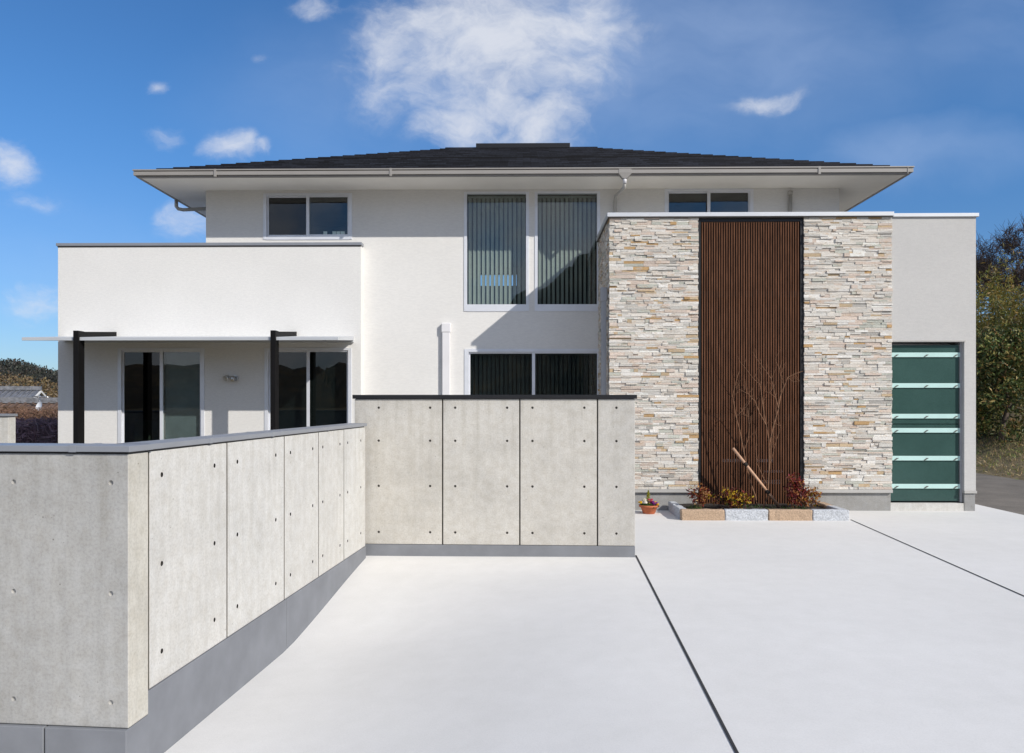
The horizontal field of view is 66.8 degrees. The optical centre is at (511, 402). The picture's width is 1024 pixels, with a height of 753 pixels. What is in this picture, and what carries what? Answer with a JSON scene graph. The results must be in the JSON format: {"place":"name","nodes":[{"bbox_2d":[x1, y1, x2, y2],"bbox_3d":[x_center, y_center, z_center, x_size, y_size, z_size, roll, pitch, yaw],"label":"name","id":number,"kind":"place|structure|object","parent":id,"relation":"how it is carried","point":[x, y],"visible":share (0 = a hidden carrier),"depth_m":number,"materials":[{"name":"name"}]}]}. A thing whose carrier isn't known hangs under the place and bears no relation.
{"place":"outdoors","nodes":[
{"label":"outdoors","id":0,"kind":"place"},
{"bbox_2d":[0,386,45,396],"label":"neighbour house","id":1,"kind":"structure","parent":0,"point":[17,391],"depth_m":47.35,"materials":[{"name":"grey tile"}]},
{"bbox_2d":[0,0,1023,370],"label":"sky","id":2,"kind":"structure","parent":0,"point":[93,92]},
{"bbox_2d":[165,504,1023,752],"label":"driveway","id":3,"kind":"structure","parent":0,"point":[849,636],"depth_m":5.87,"materials":[{"name":"concrete"}]},
{"bbox_2d":[118,423,366,752],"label":"garden wall","id":4,"kind":"structure","parent":3,"relation":"on","point":[256,550],"depth_m":5.68,"materials":[{"name":"concrete"}]},
{"bbox_2d":[352,395,636,556],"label":"garden wall","id":5,"kind":"structure","parent":3,"relation":"on","point":[507,475],"depth_m":9.09,"materials":[{"name":"concrete"}]},
{"bbox_2d":[56,143,978,510],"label":"house","id":6,"kind":"structure","parent":3,"relation":"on","point":[674,291],"depth_m":14.71,"materials":[{"name":"white paint"}]},
{"bbox_2d":[118,348,204,442],"bbox_3d":[-6.664,0.108,14.794,1.657,2.295,0.116,0,0,1],"label":"window","id":7,"kind":"structure","parent":6,"relation":"in","point":[140,370],"depth_m":14.81,"materials":[{"name":"black glass"}]},
{"bbox_2d":[22,330,353,442],"bbox_3d":[-5.770,0.328,14.094,5.539,3.344,1.279,0,0,1],"label":"canopy","id":8,"kind":"object","parent":6,"relation":"attached to","point":[79,339],"visible":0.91,"depth_m":13.52,"materials":[{"name":"black metal"}]},
{"bbox_2d":[223,375,237,380],"bbox_3d":[-5.313,-0.466,14.637,0.244,0.118,0.180,0,0,1],"label":"wall spotlight","id":9,"kind":"object","parent":6,"relation":"attached to","point":[232,378],"depth_m":14.59,"materials":[{"name":"metal"}]},
{"bbox_2d":[263,193,351,239],"bbox_3d":[-3.937,-3.587,14.995,1.715,0.898,0.097,0,0,1],"label":"window","id":10,"kind":"structure","parent":6,"relation":"in","point":[286,216],"depth_m":15.01,"materials":[{"name":"silver metal"}]},
{"bbox_2d":[264,348,351,430],"bbox_3d":[-3.863,0.108,14.744,1.656,2.295,0.097,0,0,1],"label":"window","id":11,"kind":"structure","parent":6,"relation":"in","point":[315,384],"depth_m":14.73,"materials":[{"name":"black glass"}]},
{"bbox_2d":[464,191,528,311],"bbox_3d":[-0.297,-2.901,15.020,1.248,2.302,0.252,0,0,1],"label":"window","id":12,"kind":"structure","parent":6,"relation":"in","point":[470,307],"depth_m":15.13,"materials":[{"name":"grey glass"}]},
{"bbox_2d":[464,349,598,394],"bbox_3d":[0.416,0.111,15.020,2.657,2.289,0.272,0,0,1],"label":"window","id":13,"kind":"structure","parent":6,"relation":"in","point":[469,354],"depth_m":15.13,"materials":[{"name":"silver metal"}]},
{"bbox_2d":[535,191,599,310],"bbox_3d":[1.063,-2.901,15.000,1.253,2.302,0.252,0,0,1],"label":"window","id":14,"kind":"structure","parent":6,"relation":"in","point":[538,306],"depth_m":15.11,"materials":[{"name":"grey glass"}]},
{"bbox_2d":[665,188,752,211],"bbox_3d":[3.766,-3.634,14.883,1.690,0.914,0.097,0,0,1],"label":"window","id":15,"kind":"structure","parent":6,"relation":"in","point":[727,190],"depth_m":14.85,"materials":[{"name":"silver metal"}]},
{"bbox_2d":[891,345,959,500],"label":"glass gate","id":16,"kind":"structure","parent":6,"relation":"attached to","point":[925,428],"depth_m":12.96,"materials":[{"name":"green glass"}]},
{"bbox_2d":[638,490,658,513],"bbox_3d":[2.208,1.605,12.588,0.353,0.382,0.351,0,0,1],"label":"flower pot","id":17,"kind":"object","parent":3,"relation":"on","point":[650,507],"visible":1,"depth_m":12.50,"materials":[{"name":"ceramic"}]},
{"bbox_2d":[635,555,738,752],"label":"expansion joint","id":18,"kind":"object","parent":3,"relation":"on","point":[707,695],"visible":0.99,"depth_m":5.15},
{"bbox_2d":[668,501,848,520],"bbox_3d":[3.866,1.743,12.367,2.575,0.227,1.096,0,0,1],"label":"planter","id":19,"kind":"object","parent":3,"relation":"on","point":[823,511],"visible":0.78,"depth_m":11.83,"materials":[{"name":"beige stone"}]},
{"bbox_2d":[686,483,709,508],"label":"nandina shrub","id":20,"kind":"object","parent":19,"relation":"on","point":[701,495],"visible":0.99,"depth_m":12.29,"materials":[{"name":"red plant"}]},
{"bbox_2d":[707,487,753,508],"bbox_3d":[3.473,1.511,12.262,0.711,0.383,0.531,0,0,-22],"label":"nandina shrub","id":21,"kind":"object","parent":19,"relation":"in","point":[734,498],"visible":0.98,"depth_m":12.23,"materials":[{"name":"yellow plant"}]},
{"bbox_2d":[686,504,807,508],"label":"ground cover","id":22,"kind":"object","parent":19,"relation":"in","point":[698,507],"visible":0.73,"depth_m":12.29,"materials":[{"name":"green plant"}]},
{"bbox_2d":[732,447,780,507],"bbox_3d":[3.950,1.222,12.524,0.814,1.006,0.061,0,0,-2],"label":"tree stake","id":23,"kind":"object","parent":19,"relation":"on","point":[766,490],"visible":0.94,"depth_m":12.51,"materials":[{"name":"brown wood"}]},
{"bbox_2d":[732,350,801,506],"bbox_3d":[4.140,0.455,12.593,1.154,2.689,0.314,0,0,1],"label":"bare sapling","id":24,"kind":"object","parent":19,"relation":"in","point":[769,459],"visible":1,"depth_m":12.59,"materials":[{"name":"brown plant"}]},
{"bbox_2d":[783,472,807,508],"bbox_3d":[4.510,1.399,12.297,0.409,0.605,0.432,0,0,1],"label":"nandina shrub","id":25,"kind":"object","parent":19,"relation":"on","point":[792,489],"visible":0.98,"depth_m":12.25,"materials":[{"name":"red plant"}]},
{"bbox_2d":[800,486,821,507],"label":"nandina shrub","id":26,"kind":"object","parent":19,"relation":"in","point":[813,501],"visible":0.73,"depth_m":12.37,"materials":[{"name":"red plant"}]},
{"bbox_2d":[852,520,1023,595],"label":"expansion joint","id":27,"kind":"object","parent":3,"relation":"on","point":[944,560],"visible":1,"depth_m":8.70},
{"bbox_2d":[975,473,1023,514],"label":"road","id":28,"kind":"structure","parent":0,"point":[1001,493],"depth_m":15.38,"materials":[{"name":"grey asphalt"}]},
{"bbox_2d":[976,320,1023,479],"bbox_3d":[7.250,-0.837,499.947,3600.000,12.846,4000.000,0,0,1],"label":"ground","id":29,"kind":"structure","parent":0,"point":[980,470],"depth_m":20.88,"materials":[{"name":"green plant"}]},
{"bbox_2d":[0,414,17,442],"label":"garden wall","id":30,"kind":"structure","parent":29,"relation":"on","point":[7,428],"depth_m":12.12,"materials":[{"name":"concrete"}]},
{"bbox_2d":[0,405,56,418],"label":"leafless shrub","id":31,"kind":"object","parent":29,"relation":"on","point":[15,406],"visible":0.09,"depth_m":26.22,"materials":[{"name":"brown plant"}]},
{"bbox_2d":[0,358,57,396],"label":"distant scrub","id":32,"kind":"object","parent":29,"relation":"on","point":[46,380],"visible":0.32,"depth_m":221.13,"materials":[{"name":"green plant"}]},
{"bbox_2d":[0,397,57,418],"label":"neighbour house","id":33,"kind":"structure","parent":29,"relation":"on","point":[28,402],"depth_m":32.77,"materials":[{"name":"grey tile"}]},
{"bbox_2d":[36,402,41,409],"bbox_3d":[-19.038,1.721,31.139,0.400,3.536,0.276,0,0,-17],"label":"satellite dish","id":34,"kind":"object","parent":33,"relation":"attached to","point":[39,404],"visible":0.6,"depth_m":31.23,"materials":[{"name":"grey plastic"}]},
{"bbox_2d":[30,395,49,401],"bbox_3d":[-19.615,1.561,32.288,0.703,3.750,0.320,0,0,1],"label":"tv aerial","id":35,"kind":"object","parent":33,"relation":"attached to","point":[39,396],"visible":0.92,"depth_m":32.22,"materials":[{"name":"metal"}]},
{"bbox_2d":[3,407,56,421],"bbox_3d":[-15.464,2.573,25.132,3.674,4.866,3.102,0,0,41],"label":"leafless shrub","id":36,"kind":"object","parent":29,"relation":"on","point":[35,413],"visible":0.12,"depth_m":25.06,"materials":[{"name":"brown plant"}]},
{"bbox_2d":[16,417,44,442],"bbox_3d":[-12.300,2.178,19.143,2.412,3.660,2.297,0,0,-37],"label":"leafless shrub","id":37,"kind":"object","parent":29,"relation":"on","point":[24,427],"visible":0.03,"depth_m":18.92,"materials":[{"name":"brown plant"}]},
{"bbox_2d":[10,406,57,439],"bbox_3d":[-15.398,2.550,26.276,3.151,4.913,3.035,0,0,28],"label":"leafless shrub","id":38,"kind":"object","parent":29,"relation":"on","point":[50,409],"visible":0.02,"depth_m":25.94,"materials":[{"name":"brown plant"}]},
{"bbox_2d":[16,416,57,442],"bbox_3d":[-10.708,2.157,18.379,2.669,3.699,2.105,0,0,1],"label":"leafless shrub","id":39,"kind":"object","parent":29,"relation":"on","point":[51,424],"visible":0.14,"depth_m":18.05,"materials":[{"name":"brown plant"}]},
{"bbox_2d":[16,417,57,442],"bbox_3d":[-11.343,2.170,18.647,2.459,3.672,2.343,0,0,21],"label":"leafless shrub","id":40,"kind":"object","parent":29,"relation":"on","point":[30,431],"visible":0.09,"depth_m":18.34,"materials":[{"name":"brown plant"}]},
{"bbox_2d":[0,443,152,752],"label":"garden wall","id":41,"kind":"structure","parent":29,"relation":"on","point":[73,597],"depth_m":4.34,"materials":[{"name":"grey concrete"}]},
{"bbox_2d":[976,262,992,324],"bbox_3d":[19.901,-3.281,34.607,5.771,5.668,4.887,0,0,-30],"label":"bamboo clump","id":42,"kind":"object","parent":29,"relation":"on","point":[979,290],"visible":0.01,"depth_m":32.60,"materials":[{"name":"green plant"}]},
{"bbox_2d":[976,317,1023,446],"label":"evergreen tree","id":43,"kind":"object","parent":29,"relation":"on","point":[995,364],"visible":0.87,"depth_m":21.88,"materials":[{"name":"green plant"}]},
{"bbox_2d":[976,213,1023,322],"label":"bare tree","id":44,"kind":"object","parent":29,"relation":"on","point":[1017,269],"visible":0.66,"depth_m":36.22,"materials":[{"name":"brown plant"}]},
{"bbox_2d":[976,244,1023,372],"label":"bamboo clump","id":45,"kind":"object","parent":29,"relation":"on","point":[1000,293],"visible":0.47,"depth_m":28.19,"materials":[{"name":"green plant"}]},
{"bbox_2d":[976,273,1023,392],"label":"bamboo clump","id":46,"kind":"object","parent":29,"relation":"on","point":[979,323],"visible":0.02,"depth_m":29.79,"materials":[{"name":"green plant"}]},
{"bbox_2d":[976,235,1023,322],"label":"bare tree","id":47,"kind":"object","parent":29,"relation":"on","point":[1008,259],"visible":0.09,"depth_m":38.05,"materials":[{"name":"brown plant"}]},
{"bbox_2d":[976,323,1023,427],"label":"evergreen tree","id":48,"kind":"object","parent":29,"relation":"on","point":[977,336],"visible":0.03,"depth_m":24.59,"materials":[{"name":"green plant"}]},
{"bbox_2d":[976,270,1023,324],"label":"bare tree","id":49,"kind":"object","parent":29,"relation":"on","point":[986,280],"visible":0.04,"depth_m":38.22,"materials":[{"name":"brown plant"}]},
{"bbox_2d":[976,277,1023,393],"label":"bamboo clump","id":50,"kind":"object","parent":29,"relation":"on","point":[978,305],"visible":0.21,"depth_m":28.21,"materials":[{"name":"green plant"}]}
]}

